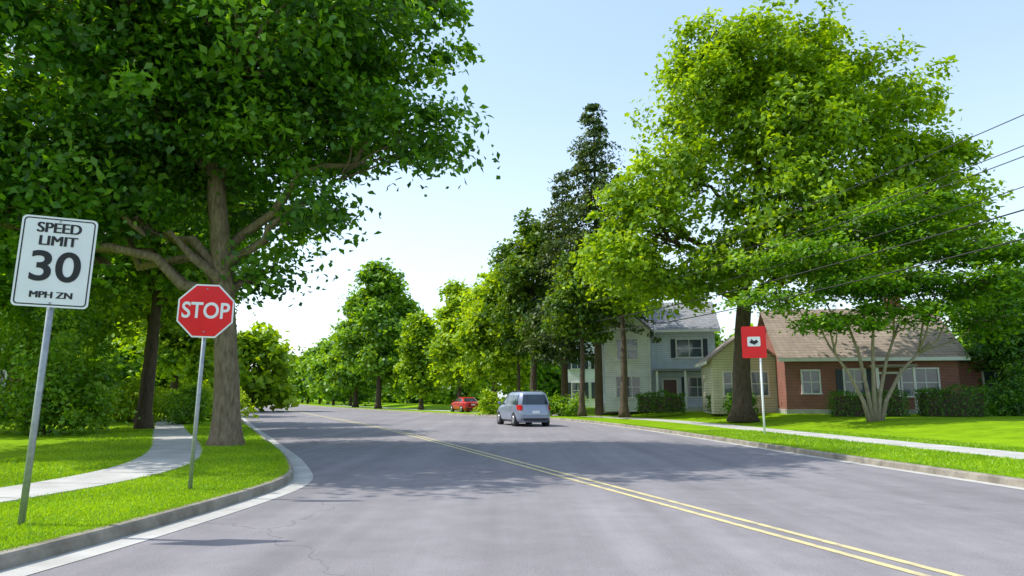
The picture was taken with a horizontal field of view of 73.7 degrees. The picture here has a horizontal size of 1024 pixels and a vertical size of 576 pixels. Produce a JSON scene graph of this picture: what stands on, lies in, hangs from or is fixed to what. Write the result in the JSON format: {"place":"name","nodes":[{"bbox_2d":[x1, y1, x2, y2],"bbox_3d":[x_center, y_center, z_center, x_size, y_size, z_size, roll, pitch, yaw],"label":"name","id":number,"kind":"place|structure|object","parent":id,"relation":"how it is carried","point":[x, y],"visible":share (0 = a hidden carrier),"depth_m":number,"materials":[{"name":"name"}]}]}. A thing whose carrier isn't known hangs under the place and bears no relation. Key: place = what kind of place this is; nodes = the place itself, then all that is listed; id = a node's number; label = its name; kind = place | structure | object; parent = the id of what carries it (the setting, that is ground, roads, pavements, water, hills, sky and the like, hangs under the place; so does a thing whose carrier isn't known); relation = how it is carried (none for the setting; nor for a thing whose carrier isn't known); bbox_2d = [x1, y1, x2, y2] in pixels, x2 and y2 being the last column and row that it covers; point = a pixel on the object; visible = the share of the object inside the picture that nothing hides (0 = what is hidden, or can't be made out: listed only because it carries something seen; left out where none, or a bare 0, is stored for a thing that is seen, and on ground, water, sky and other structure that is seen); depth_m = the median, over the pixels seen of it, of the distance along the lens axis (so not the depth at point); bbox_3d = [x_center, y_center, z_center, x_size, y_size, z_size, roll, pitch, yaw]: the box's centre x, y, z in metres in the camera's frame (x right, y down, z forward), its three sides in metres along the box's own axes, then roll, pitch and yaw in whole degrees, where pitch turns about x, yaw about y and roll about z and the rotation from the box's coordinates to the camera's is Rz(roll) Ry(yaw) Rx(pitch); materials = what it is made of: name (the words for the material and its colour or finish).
{"place":"outdoors","nodes":[
{"label":"outdoors","id":0,"kind":"place"},
{"bbox_2d":[0,419,202,502],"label":"sidewalk","id":1,"kind":"structure","parent":0,"point":[174,454],"depth_m":12.51,"materials":[{"name":"concrete"}]},
{"bbox_2d":[0,413,1023,550],"bbox_3d":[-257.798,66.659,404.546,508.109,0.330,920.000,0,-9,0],"label":"lawn","id":2,"kind":"structure","parent":0,"point":[11,445],"depth_m":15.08,"materials":[{"name":"green plant"}]},
{"bbox_2d":[10,214,97,524],"bbox_3d":[-5.032,0.983,7.284,0.720,3.560,0.092,5,-10,-19],"label":"speed limit sign","id":3,"kind":"object","parent":2,"relation":"on","point":[54,263],"visible":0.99,"depth_m":7.43,"materials":[{"name":"metal"}]},
{"bbox_2d":[0,238,127,341],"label":"maple tree","id":4,"kind":"object","parent":2,"relation":"on","point":[5,287],"visible":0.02,"depth_m":28.32,"materials":[{"name":"green plant"}]},
{"bbox_2d":[0,290,139,436],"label":"shrub","id":5,"kind":"object","parent":2,"relation":"on","point":[67,345],"visible":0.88,"depth_m":24.56,"materials":[{"name":"green plant"}]},
{"bbox_2d":[0,300,145,419],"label":"maple tree","id":6,"kind":"object","parent":2,"relation":"on","point":[129,333],"visible":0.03,"depth_m":38.32,"materials":[{"name":"green plant"}]},
{"bbox_2d":[66,390,193,415],"bbox_3d":[-31.009,7.503,45.347,19.104,2.128,2.129,2,-9,-12],"label":"hedge","id":7,"kind":"object","parent":2,"relation":"on","point":[132,398],"visible":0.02,"depth_m":46.15,"materials":[{"name":"green plant"}]},
{"bbox_2d":[84,372,180,421],"bbox_3d":[-21.323,6.427,38.701,6.188,3.277,4.561,4,-10,-21],"label":"shrub","id":8,"kind":"object","parent":2,"relation":"on","point":[158,398],"visible":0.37,"depth_m":38.06,"materials":[{"name":"green plant"}]},
{"bbox_2d":[80,314,187,391],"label":"distant trees","id":9,"kind":"object","parent":2,"relation":"on","point":[135,367],"visible":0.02,"depth_m":62.10,"materials":[{"name":"green plant"}]},
{"bbox_2d":[85,238,255,422],"bbox_3d":[-20.213,-0.088,38.462,11.188,15.072,11.121,-9,-13,43],"label":"maple tree","id":10,"kind":"object","parent":2,"relation":"on","point":[126,301],"visible":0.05,"depth_m":36.12,"materials":[{"name":"green plant"}]},
{"bbox_2d":[107,299,243,391],"bbox_3d":[-26.480,4.168,53.908,10.655,11.610,9.741,0,-9,0],"label":"maple tree","id":11,"kind":"object","parent":2,"relation":"on","point":[178,357],"visible":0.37,"depth_m":52.38,"materials":[{"name":"green plant"}]},
{"bbox_2d":[92,185,274,428],"bbox_3d":[-15.310,-1.128,29.919,10.849,14.594,10.081,8,-12,-41],"label":"maple tree","id":12,"kind":"object","parent":2,"relation":"on","point":[159,281],"visible":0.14,"depth_m":29.06,"materials":[{"name":"green plant"}]},
{"bbox_2d":[156,383,212,424],"bbox_3d":[-16.274,5.960,34.361,2.750,2.401,2.540,7,-12,-38],"label":"shrub","id":13,"kind":"object","parent":2,"relation":"on","point":[183,414],"visible":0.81,"depth_m":34.19,"materials":[{"name":"green plant"}]},
{"bbox_2d":[72,319,302,411],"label":"distant trees","id":14,"kind":"object","parent":2,"relation":"on","point":[265,374],"visible":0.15,"depth_m":73.74,"materials":[{"name":"green plant"}]},
{"bbox_2d":[176,284,234,489],"bbox_3d":[-4.577,1.565,9.963,0.795,3.267,0.087,2,-9,-8],"label":"stop sign","id":15,"kind":"object","parent":2,"relation":"on","point":[204,311],"visible":1,"depth_m":10.11,"materials":[{"name":"metal"}]},
{"bbox_2d":[153,379,260,420],"bbox_3d":[-18.300,6.831,40.631,5.506,2.842,5.054,0,-9,0],"label":"shrub","id":16,"kind":"object","parent":2,"relation":"on","point":[245,402],"visible":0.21,"depth_m":41.02,"materials":[{"name":"green plant"}]},
{"bbox_2d":[0,0,499,446],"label":"maple tree","id":17,"kind":"object","parent":2,"relation":"on","point":[158,110],"visible":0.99,"depth_m":18.32,"materials":[{"name":"green plant"}]},
{"bbox_2d":[2,0,1023,398],"label":"sky","id":18,"kind":"structure","parent":0,"point":[547,60],"materials":[{"name":"blue"}]},
{"bbox_2d":[27,403,1023,575],"bbox_3d":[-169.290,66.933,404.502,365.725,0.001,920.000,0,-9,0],"label":"road","id":19,"kind":"structure","parent":0,"point":[368,500],"depth_m":8.42,"materials":[{"name":"asphalt"}]},
{"bbox_2d":[0,419,292,570],"bbox_3d":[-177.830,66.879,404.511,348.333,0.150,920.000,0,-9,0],"label":"kerb","id":20,"kind":"structure","parent":19,"relation":"on","point":[23,555],"depth_m":7.04,"materials":[{"name":"concrete"}]},
{"bbox_2d":[0,416,312,575],"bbox_3d":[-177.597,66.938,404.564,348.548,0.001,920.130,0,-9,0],"label":"gutter","id":21,"kind":"object","parent":19,"relation":"on","point":[302,475],"visible":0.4,"depth_m":7.54,"materials":[{"name":"concrete"}]},
{"bbox_2d":[497,387,549,425],"bbox_3d":[0.550,6.366,36.655,2.170,2.053,4.815,3,-10,-16],"label":"minivan","id":22,"kind":"object","parent":19,"relation":"on","point":[517,408],"visible":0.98,"depth_m":34.63,"materials":[{"name":"blue metal"}]},
{"bbox_2d":[268,405,963,575],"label":"road markings","id":23,"kind":"object","parent":19,"relation":"on","point":[855,556],"visible":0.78,"depth_m":7.66,"materials":[{"name":"yellow paint"}]},
{"bbox_2d":[299,404,1023,487],"bbox_3d":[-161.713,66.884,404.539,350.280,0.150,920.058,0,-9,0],"label":"kerb","id":24,"kind":"structure","parent":19,"relation":"on","point":[998,479],"depth_m":15.70,"materials":[{"name":"concrete"}]},
{"bbox_2d":[306,405,1023,489],"bbox_3d":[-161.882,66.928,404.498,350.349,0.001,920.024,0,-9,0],"label":"gutter","id":25,"kind":"object","parent":19,"relation":"on","point":[1008,486],"visible":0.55,"depth_m":14.86,"materials":[{"name":"concrete"}]},
{"bbox_2d":[289,399,1023,477],"bbox_3d":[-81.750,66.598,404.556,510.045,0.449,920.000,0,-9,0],"label":"lawn","id":26,"kind":"structure","parent":0,"point":[1000,430],"depth_m":29.52,"materials":[{"name":"green plant"}]},
{"bbox_2d":[283,320,375,405],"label":"distant trees","id":27,"kind":"object","parent":26,"relation":"on","point":[310,384],"visible":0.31,"depth_m":133.80,"materials":[{"name":"green plant"}]},
{"bbox_2d":[318,299,388,406],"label":"ash tree","id":28,"kind":"object","parent":26,"relation":"on","point":[336,377],"visible":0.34,"depth_m":102.00,"materials":[{"name":"green plant"}]},
{"bbox_2d":[327,257,423,408],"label":"ash tree","id":29,"kind":"object","parent":26,"relation":"on","point":[382,305],"visible":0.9,"depth_m":87.25,"materials":[{"name":"green plant"}]},
{"bbox_2d":[336,376,501,404],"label":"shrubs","id":30,"kind":"object","parent":26,"relation":"on","point":[451,396],"visible":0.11,"depth_m":110.40,"materials":[{"name":"green plant"}]},
{"bbox_2d":[392,311,452,409],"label":"ash tree","id":31,"kind":"object","parent":26,"relation":"on","point":[414,368],"visible":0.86,"depth_m":78.40,"materials":[{"name":"green plant"}]},
{"bbox_2d":[422,276,491,410],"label":"ash tree","id":32,"kind":"object","parent":26,"relation":"on","point":[444,356],"visible":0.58,"depth_m":71.98,"materials":[{"name":"green plant"}]},
{"bbox_2d":[442,263,530,403],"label":"ash tree","id":33,"kind":"object","parent":26,"relation":"on","point":[477,335],"visible":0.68,"depth_m":62.56,"materials":[{"name":"green plant"}]},
{"bbox_2d":[472,387,504,414],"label":"shrub","id":34,"kind":"object","parent":26,"relation":"on","point":[483,408],"visible":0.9,"depth_m":55.83,"materials":[{"name":"green plant"}]},
{"bbox_2d":[517,348,520,391],"bbox_3d":[0.600,6.344,60.747,2.000,10.100,0.380,0,-9,0],"label":"utility pole","id":35,"kind":"object","parent":26,"relation":"on","point":[518,379],"visible":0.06,"depth_m":60.39,"materials":[{"name":"brown wood"}]},
{"bbox_2d":[479,207,574,390],"bbox_3d":[2.311,1.845,58.783,10.016,17.754,9.225,6,-11,-32],"label":"linden tree","id":36,"kind":"object","parent":26,"relation":"on","point":[519,290],"visible":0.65,"depth_m":57.78,"materials":[{"name":"green plant"}]},
{"bbox_2d":[513,174,594,413],"bbox_3d":[3.860,0.213,55.682,8.151,19.784,8.331,2,-9,-13],"label":"spruce tree","id":37,"kind":"object","parent":26,"relation":"on","point":[564,354],"visible":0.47,"depth_m":55.09,"materials":[{"name":"green plant"}]},
{"bbox_2d":[532,390,587,416],"bbox_3d":[3.319,8.694,50.856,5.453,2.245,2.825,-6,-11,33],"label":"shrub","id":38,"kind":"object","parent":26,"relation":"on","point":[556,404],"visible":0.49,"depth_m":50.06,"materials":[{"name":"green plant"}]},
{"bbox_2d":[536,250,619,415],"bbox_3d":[4.858,3.088,47.747,6.478,11.570,6.299,0,-9,0],"label":"linden tree","id":39,"kind":"object","parent":26,"relation":"on","point":[571,316],"visible":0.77,"depth_m":46.98,"materials":[{"name":"green plant"}]},
{"bbox_2d":[568,347,594,406],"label":"walls","id":40,"kind":"structure","parent":26,"relation":"on","point":[573,375],"depth_m":68.84,"materials":[{"name":"white"}]},
{"bbox_2d":[585,382,588,398],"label":"shutter","id":41,"kind":"object","parent":40,"relation":"attached to","point":[586,390],"visible":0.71,"depth_m":68.55,"materials":[{"name":"grey paint"}]},
{"bbox_2d":[591,382,594,398],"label":"shutter","id":42,"kind":"object","parent":40,"relation":"attached to","point":[593,389],"visible":0.86,"depth_m":68.41,"materials":[{"name":"grey paint"}]},
{"bbox_2d":[523,103,661,415],"bbox_3d":[6.159,-2.519,51.508,9.613,23.844,10.184,-8,-12,42],"label":"spruce tree","id":43,"kind":"object","parent":26,"relation":"on","point":[587,171],"visible":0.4,"depth_m":51.06,"materials":[{"name":"green plant"}]},
{"bbox_2d":[604,407,635,412],"bbox_3d":[11.695,9.783,55.084,8.700,0.500,8.100,-2,-9,10],"label":"foundation","id":44,"kind":"object","parent":26,"relation":"on","point":[613,412],"visible":0.07,"depth_m":51.74,"materials":[{"name":"concrete"}]},
{"bbox_2d":[602,331,714,406],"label":"walls","id":45,"kind":"structure","parent":44,"relation":"on","point":[660,353],"depth_m":51.58,"materials":[{"name":"grey"}]},
{"bbox_2d":[603,301,719,329],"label":"roof","id":46,"kind":"structure","parent":45,"relation":"on","point":[709,321],"depth_m":52.87,"materials":[{"name":"grey"}]},
{"bbox_2d":[653,329,720,331],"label":"fascia","id":47,"kind":"structure","parent":46,"relation":"attached to","point":[689,330],"depth_m":51.29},
{"bbox_2d":[663,380,676,396],"bbox_3d":[11.881,7.919,51.207,0.950,2.040,0.060,-2,-9,10],"label":"door","id":48,"kind":"structure","parent":45,"relation":"attached to","point":[671,385],"depth_m":51.26,"materials":[{"name":"red paint"}]},
{"bbox_2d":[670,339,675,357],"bbox_3d":[12.196,4.574,51.692,0.340,1.400,0.050,-2,-9,10],"label":"shutter","id":49,"kind":"object","parent":45,"relation":"attached to","point":[673,351],"visible":1,"depth_m":51.66,"materials":[{"name":"grey paint"}]},
{"bbox_2d":[653,369,700,371],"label":"porch roof","id":50,"kind":"structure","parent":45,"relation":"attached to","point":[677,370],"depth_m":49.62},
{"bbox_2d":[675,338,702,356],"bbox_3d":[13.357,4.495,51.487,1.980,1.390,0.090,-2,-9,10],"label":"window","id":51,"kind":"structure","parent":45,"relation":"attached to","point":[689,339],"depth_m":51.53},
{"bbox_2d":[677,340,701,356],"bbox_3d":[13.361,4.543,51.508,1.780,1.280,0.021,-2,-9,10],"label":"glass","id":52,"kind":"object","parent":51,"relation":"attached to","point":[695,345],"visible":1,"depth_m":51.49,"materials":[{"name":"glass"}]},
{"bbox_2d":[686,376,700,396],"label":"window","id":53,"kind":"structure","parent":45,"relation":"attached to","point":[687,377],"depth_m":51.03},
{"bbox_2d":[688,378,701,395],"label":"glass","id":54,"kind":"object","parent":53,"relation":"in","point":[692,386],"visible":0.64,"depth_m":50.98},
{"bbox_2d":[703,339,707,356],"bbox_3d":[14.520,4.508,51.288,0.340,1.400,0.050,-2,-9,10],"label":"shutter","id":55,"kind":"object","parent":45,"relation":"attached to","point":[705,349],"visible":0.79,"depth_m":51.26,"materials":[{"name":"grey paint"}]},
{"bbox_2d":[575,217,673,417],"bbox_3d":[7.547,1.801,44.654,6.776,13.123,7.129,0,-9,0],"label":"linden tree","id":56,"kind":"object","parent":26,"relation":"on","point":[622,310],"visible":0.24,"depth_m":44.35,"materials":[{"name":"green plant"}]},
{"bbox_2d":[604,330,651,411],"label":"bay walls","id":57,"kind":"structure","parent":26,"relation":"on","point":[641,366],"depth_m":50.79,"materials":[{"name":"white"}]},
{"bbox_2d":[606,317,648,330],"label":"gable wall","id":58,"kind":"structure","parent":57,"relation":"on","point":[637,322],"depth_m":51.23,"materials":[{"name":"white"}]},
{"bbox_2d":[616,338,638,358],"bbox_3d":[8.601,4.516,50.996,1.680,1.590,0.090,-2,-9,10],"label":"window","id":59,"kind":"structure","parent":57,"relation":"attached to","point":[628,338],"depth_m":50.98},
{"bbox_2d":[617,339,636,358],"bbox_3d":[8.606,4.565,51.016,1.480,1.480,0.021,-2,-9,10],"label":"glass","id":60,"kind":"object","parent":59,"relation":"in","point":[632,347],"visible":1,"depth_m":50.99,"materials":[{"name":"glass"}]},
{"bbox_2d":[615,375,640,396],"bbox_3d":[8.601,7.280,50.549,1.880,1.590,0.090,-2,-9,10],"label":"window","id":61,"kind":"structure","parent":57,"relation":"attached to","point":[628,376],"depth_m":50.58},
{"bbox_2d":[616,377,639,396],"bbox_3d":[8.606,7.329,50.569,1.680,1.480,0.021,-2,-9,10],"label":"glass","id":62,"kind":"object","parent":61,"relation":"attached to","point":[634,384],"visible":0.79,"depth_m":50.53,"materials":[{"name":"glass"}]},
{"bbox_2d":[634,387,686,414],"bbox_3d":[10.081,7.718,46.519,3.564,1.923,1.791,-2,-9,13],"label":"hedge","id":63,"kind":"object","parent":26,"relation":"on","point":[669,403],"visible":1,"depth_m":46.14,"materials":[{"name":"green plant"}]},
{"bbox_2d":[684,407,702,411],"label":"porch floor","id":64,"kind":"structure","parent":26,"relation":"on","point":[694,409],"depth_m":48.88,"materials":[{"name":"concrete"}]},
{"bbox_2d":[498,323,969,401],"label":"distant trees","id":65,"kind":"object","parent":26,"relation":"on","point":[549,379],"visible":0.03,"depth_m":96.03,"materials":[{"name":"green plant"}]},
{"bbox_2d":[701,358,777,413],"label":"wing walls","id":66,"kind":"structure","parent":26,"relation":"on","point":[711,376],"depth_m":42.33,"materials":[{"name":"beige"}]},
{"bbox_2d":[722,371,732,394],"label":"window","id":67,"kind":"structure","parent":66,"relation":"attached to","point":[723,372],"depth_m":42.35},
{"bbox_2d":[724,373,732,394],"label":"glass","id":68,"kind":"object","parent":67,"relation":"attached to","point":[727,379],"visible":0.5,"depth_m":42.32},
{"bbox_2d":[697,336,775,363],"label":"roof","id":69,"kind":"structure","parent":66,"relation":"on","point":[718,350],"depth_m":43.23,"materials":[{"name":"brown"}]},
{"bbox_2d":[712,341,773,358],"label":"gable wall","id":70,"kind":"structure","parent":66,"relation":"on","point":[727,352],"depth_m":42.64,"materials":[{"name":"beige"}]},
{"bbox_2d":[751,371,769,394],"bbox_3d":[15.256,5.851,42.038,1.130,1.490,0.090,-1,-9,8],"label":"window","id":71,"kind":"structure","parent":66,"relation":"attached to","point":[767,380],"depth_m":42.02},
{"bbox_2d":[751,372,767,394],"bbox_3d":[15.260,5.900,42.058,0.930,1.380,0.020,-1,-9,8],"label":"glass","id":72,"kind":"object","parent":71,"relation":"attached to","point":[755,379],"visible":0.86,"depth_m":42.05,"materials":[{"name":"glass"}]},
{"bbox_2d":[719,388,760,414],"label":"shrub","id":73,"kind":"object","parent":26,"relation":"on","point":[729,401],"visible":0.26,"depth_m":40.30,"materials":[{"name":"green plant"}]},
{"bbox_2d":[741,326,766,433],"bbox_3d":[9.010,3.534,25.198,0.860,4.250,0.096,-2,-9,14],"label":"red warning sign","id":74,"kind":"object","parent":26,"relation":"on","point":[753,338],"visible":0.96,"depth_m":25.38,"materials":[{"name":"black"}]},
{"bbox_2d":[557,0,1015,421],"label":"oak tree","id":75,"kind":"object","parent":26,"relation":"on","point":[814,100],"visible":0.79,"depth_m":36.18,"materials":[{"name":"green plant"}]},
{"bbox_2d":[777,409,920,413],"bbox_3d":[21.087,7.708,42.277,9.500,0.500,7.100,-1,-9,8],"label":"foundation","id":76,"kind":"object","parent":26,"relation":"on","point":[804,411],"visible":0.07,"depth_m":39.33,"materials":[{"name":"concrete"}]},
{"bbox_2d":[775,356,960,408],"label":"walls","id":77,"kind":"structure","parent":76,"relation":"on","point":[789,389],"depth_m":39.48,"materials":[{"name":"red brick"}]},
{"bbox_2d":[765,327,775,354],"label":"gable wall","id":78,"kind":"structure","parent":77,"relation":"on","point":[769,346],"depth_m":43.82,"materials":[{"name":"red brick"}]},
{"bbox_2d":[800,369,821,392],"bbox_3d":[17.327,5.400,39.565,1.080,1.340,0.090,-1,-9,8],"label":"window","id":79,"kind":"structure","parent":77,"relation":"attached to","point":[819,374],"depth_m":39.56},
{"bbox_2d":[802,371,819,392],"bbox_3d":[17.331,5.449,39.585,0.880,1.230,0.020,-1,-9,8],"label":"glass","id":80,"kind":"object","parent":79,"relation":"in","point":[807,382],"visible":1,"depth_m":39.58,"materials":[{"name":"glass"}]},
{"bbox_2d":[835,369,842,392],"bbox_3d":[18.883,5.411,39.352,0.340,1.450,0.050,-1,-9,8],"label":"shutter","id":81,"kind":"object","parent":77,"relation":"attached to","point":[839,380],"visible":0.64,"depth_m":39.35,"materials":[{"name":"grey paint"}]},
{"bbox_2d":[842,368,866,390],"bbox_3d":[19.703,5.347,39.236,1.280,1.440,0.090,-1,-9,8],"label":"window","id":82,"kind":"structure","parent":77,"relation":"attached to","point":[843,376],"depth_m":39.29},
{"bbox_2d":[844,370,865,393],"bbox_3d":[19.707,5.396,39.256,1.080,1.330,0.022,-1,-9,8],"label":"glass","id":83,"kind":"object","parent":82,"relation":"attached to","point":[849,386],"visible":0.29,"depth_m":39.25,"materials":[{"name":"glass"}]},
{"bbox_2d":[757,308,969,358],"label":"roof","id":84,"kind":"structure","parent":77,"relation":"on","point":[785,344],"depth_m":40.23,"materials":[{"name":"brown"}]},
{"bbox_2d":[778,357,970,361],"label":"fascia","id":85,"kind":"structure","parent":84,"relation":"attached to","point":[876,359],"depth_m":38.81,"materials":[{"name":"wood"}]},
{"bbox_2d":[866,369,871,391],"bbox_3d":[20.526,5.374,39.124,0.340,1.450,0.050,-1,-9,8],"label":"shutter","id":86,"kind":"object","parent":77,"relation":"attached to","point":[868,373],"visible":0.43,"depth_m":39.14,"materials":[{"name":"grey paint"}]},
{"bbox_2d":[879,374,898,396],"bbox_3d":[21.487,5.925,38.898,0.950,2.040,0.060,-1,-9,8],"label":"door","id":87,"kind":"structure","parent":77,"relation":"attached to","point":[889,380],"depth_m":38.95,"materials":[{"name":"red paint"}]},
{"bbox_2d":[866,364,916,367],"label":"porch roof","id":88,"kind":"structure","parent":77,"relation":"attached to","point":[895,366],"depth_m":37.93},
{"bbox_2d":[899,367,940,395],"bbox_3d":[23.169,5.318,38.747,2.080,1.590,0.090,-1,-9,8],"label":"window","id":89,"kind":"structure","parent":77,"relation":"attached to","point":[938,377],"depth_m":38.74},
{"bbox_2d":[902,369,938,395],"bbox_3d":[23.173,5.367,38.767,1.880,1.480,0.020,-1,-9,8],"label":"glass","id":90,"kind":"object","parent":89,"relation":"attached to","point":[931,376],"visible":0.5,"depth_m":38.78,"materials":[{"name":"glass"}]},
{"bbox_2d":[825,386,911,416],"bbox_3d":[17.941,5.836,34.425,3.829,1.743,1.701,-2,-9,10],"label":"hedge","id":91,"kind":"object","parent":26,"relation":"on","point":[846,405],"visible":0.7,"depth_m":34.15,"materials":[{"name":"green plant"}]},
{"bbox_2d":[714,181,1023,421],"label":"dogwood tree","id":92,"kind":"object","parent":26,"relation":"on","point":[923,282],"visible":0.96,"depth_m":29.94,"materials":[{"name":"green plant"}]},
{"bbox_2d":[913,383,991,416],"bbox_3d":[22.140,5.713,34.312,3.396,1.918,1.736,-1,-9,7],"label":"hedge","id":93,"kind":"object","parent":26,"relation":"on","point":[935,402],"visible":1,"depth_m":33.99,"materials":[{"name":"green plant"}]},
{"bbox_2d":[941,268,1023,392],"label":"holly tree","id":94,"kind":"object","parent":26,"relation":"on","point":[1012,352],"visible":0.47,"depth_m":38.53,"materials":[{"name":"green plant"}]},
{"bbox_2d":[950,263,1023,348],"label":"holly tree","id":95,"kind":"object","parent":26,"relation":"on","point":[985,293],"visible":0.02,"depth_m":44.84,"materials":[{"name":"green plant"}]},
{"bbox_2d":[958,355,1023,411],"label":"wing right walls","id":96,"kind":"structure","parent":26,"relation":"on","point":[967,378],"depth_m":39.30,"materials":[{"name":"red brick"}]},
{"bbox_3d":[27.649,6.189,38.868,1.460,0.090,0.130,-1,-9,8],"label":"frame sill","id":97,"kind":"object","parent":96,"relation":"attached to","visible":0},
{"bbox_2d":[981,370,1006,389],"bbox_3d":[27.652,5.412,39.014,1.380,1.490,0.090,-1,-9,8],"label":"window","id":98,"kind":"structure","parent":97,"relation":"on","point":[982,374],"depth_m":39.12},
{"bbox_2d":[984,371,1002,394],"bbox_3d":[27.655,5.461,39.034,1.180,1.380,0.020,-1,-9,8],"label":"glass","id":99,"kind":"object","parent":98,"relation":"attached to","point":[986,376],"visible":0.14,"depth_m":39.11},
{"bbox_2d":[976,360,1023,415],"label":"shrub","id":100,"kind":"object","parent":26,"relation":"on","point":[1008,400],"visible":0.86,"depth_m":35.21,"materials":[{"name":"green plant"}]},
{"bbox_3d":[18.600,-2.868,4.496,2.000,10.100,0.380,0,-9,0],"label":"utility pole","id":101,"kind":"object","parent":26,"relation":"on","visible":0},
{"bbox_2d":[521,114,1023,337],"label":"power line","id":102,"kind":"object","parent":101,"relation":"attached to","point":[850,243],"visible":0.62,"depth_m":24.07,"materials":[{"name":"black"}]},
{"bbox_2d":[334,405,1023,459],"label":"sidewalk","id":103,"kind":"structure","parent":0,"point":[1000,453],"depth_m":21.91,"materials":[{"name":"concrete"}]},
{"bbox_2d":[450,397,478,411],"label":"sedan car","id":104,"kind":"object","parent":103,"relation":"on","point":[461,404],"visible":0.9,"depth_m":65.72,"materials":[{"name":"red paint"}]},
{"bbox_2d":[684,371,687,407],"bbox_3d":[12.550,7.427,49.295,0.160,2.860,0.160,-2,-9,10],"label":"porch post","id":105,"kind":"object","parent":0,"point":[685,386],"visible":0.86,"depth_m":49.26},
{"bbox_2d":[875,367,879,391],"bbox_3d":[20.390,5.670,37.950,0.120,2.500,0.120,-1,-9,8],"label":"porch post","id":106,"kind":"object","parent":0,"point":[877,376],"visible":0.43,"depth_m":38.01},
{"bbox_2d":[912,367,918,412],"bbox_3d":[22.272,5.628,37.689,0.120,2.500,0.120,-1,-9,8],"label":"porch post","id":107,"kind":"object","parent":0,"point":[914,378],"visible":0.86,"depth_m":37.69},
{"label":"window","id":108,"kind":"object","parent":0,"visible":0},
{"bbox_2d":[572,383,579,397],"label":"glass","id":109,"kind":"object","parent":108,"relation":"in","point":[575,386],"visible":0.57,"depth_m":68.87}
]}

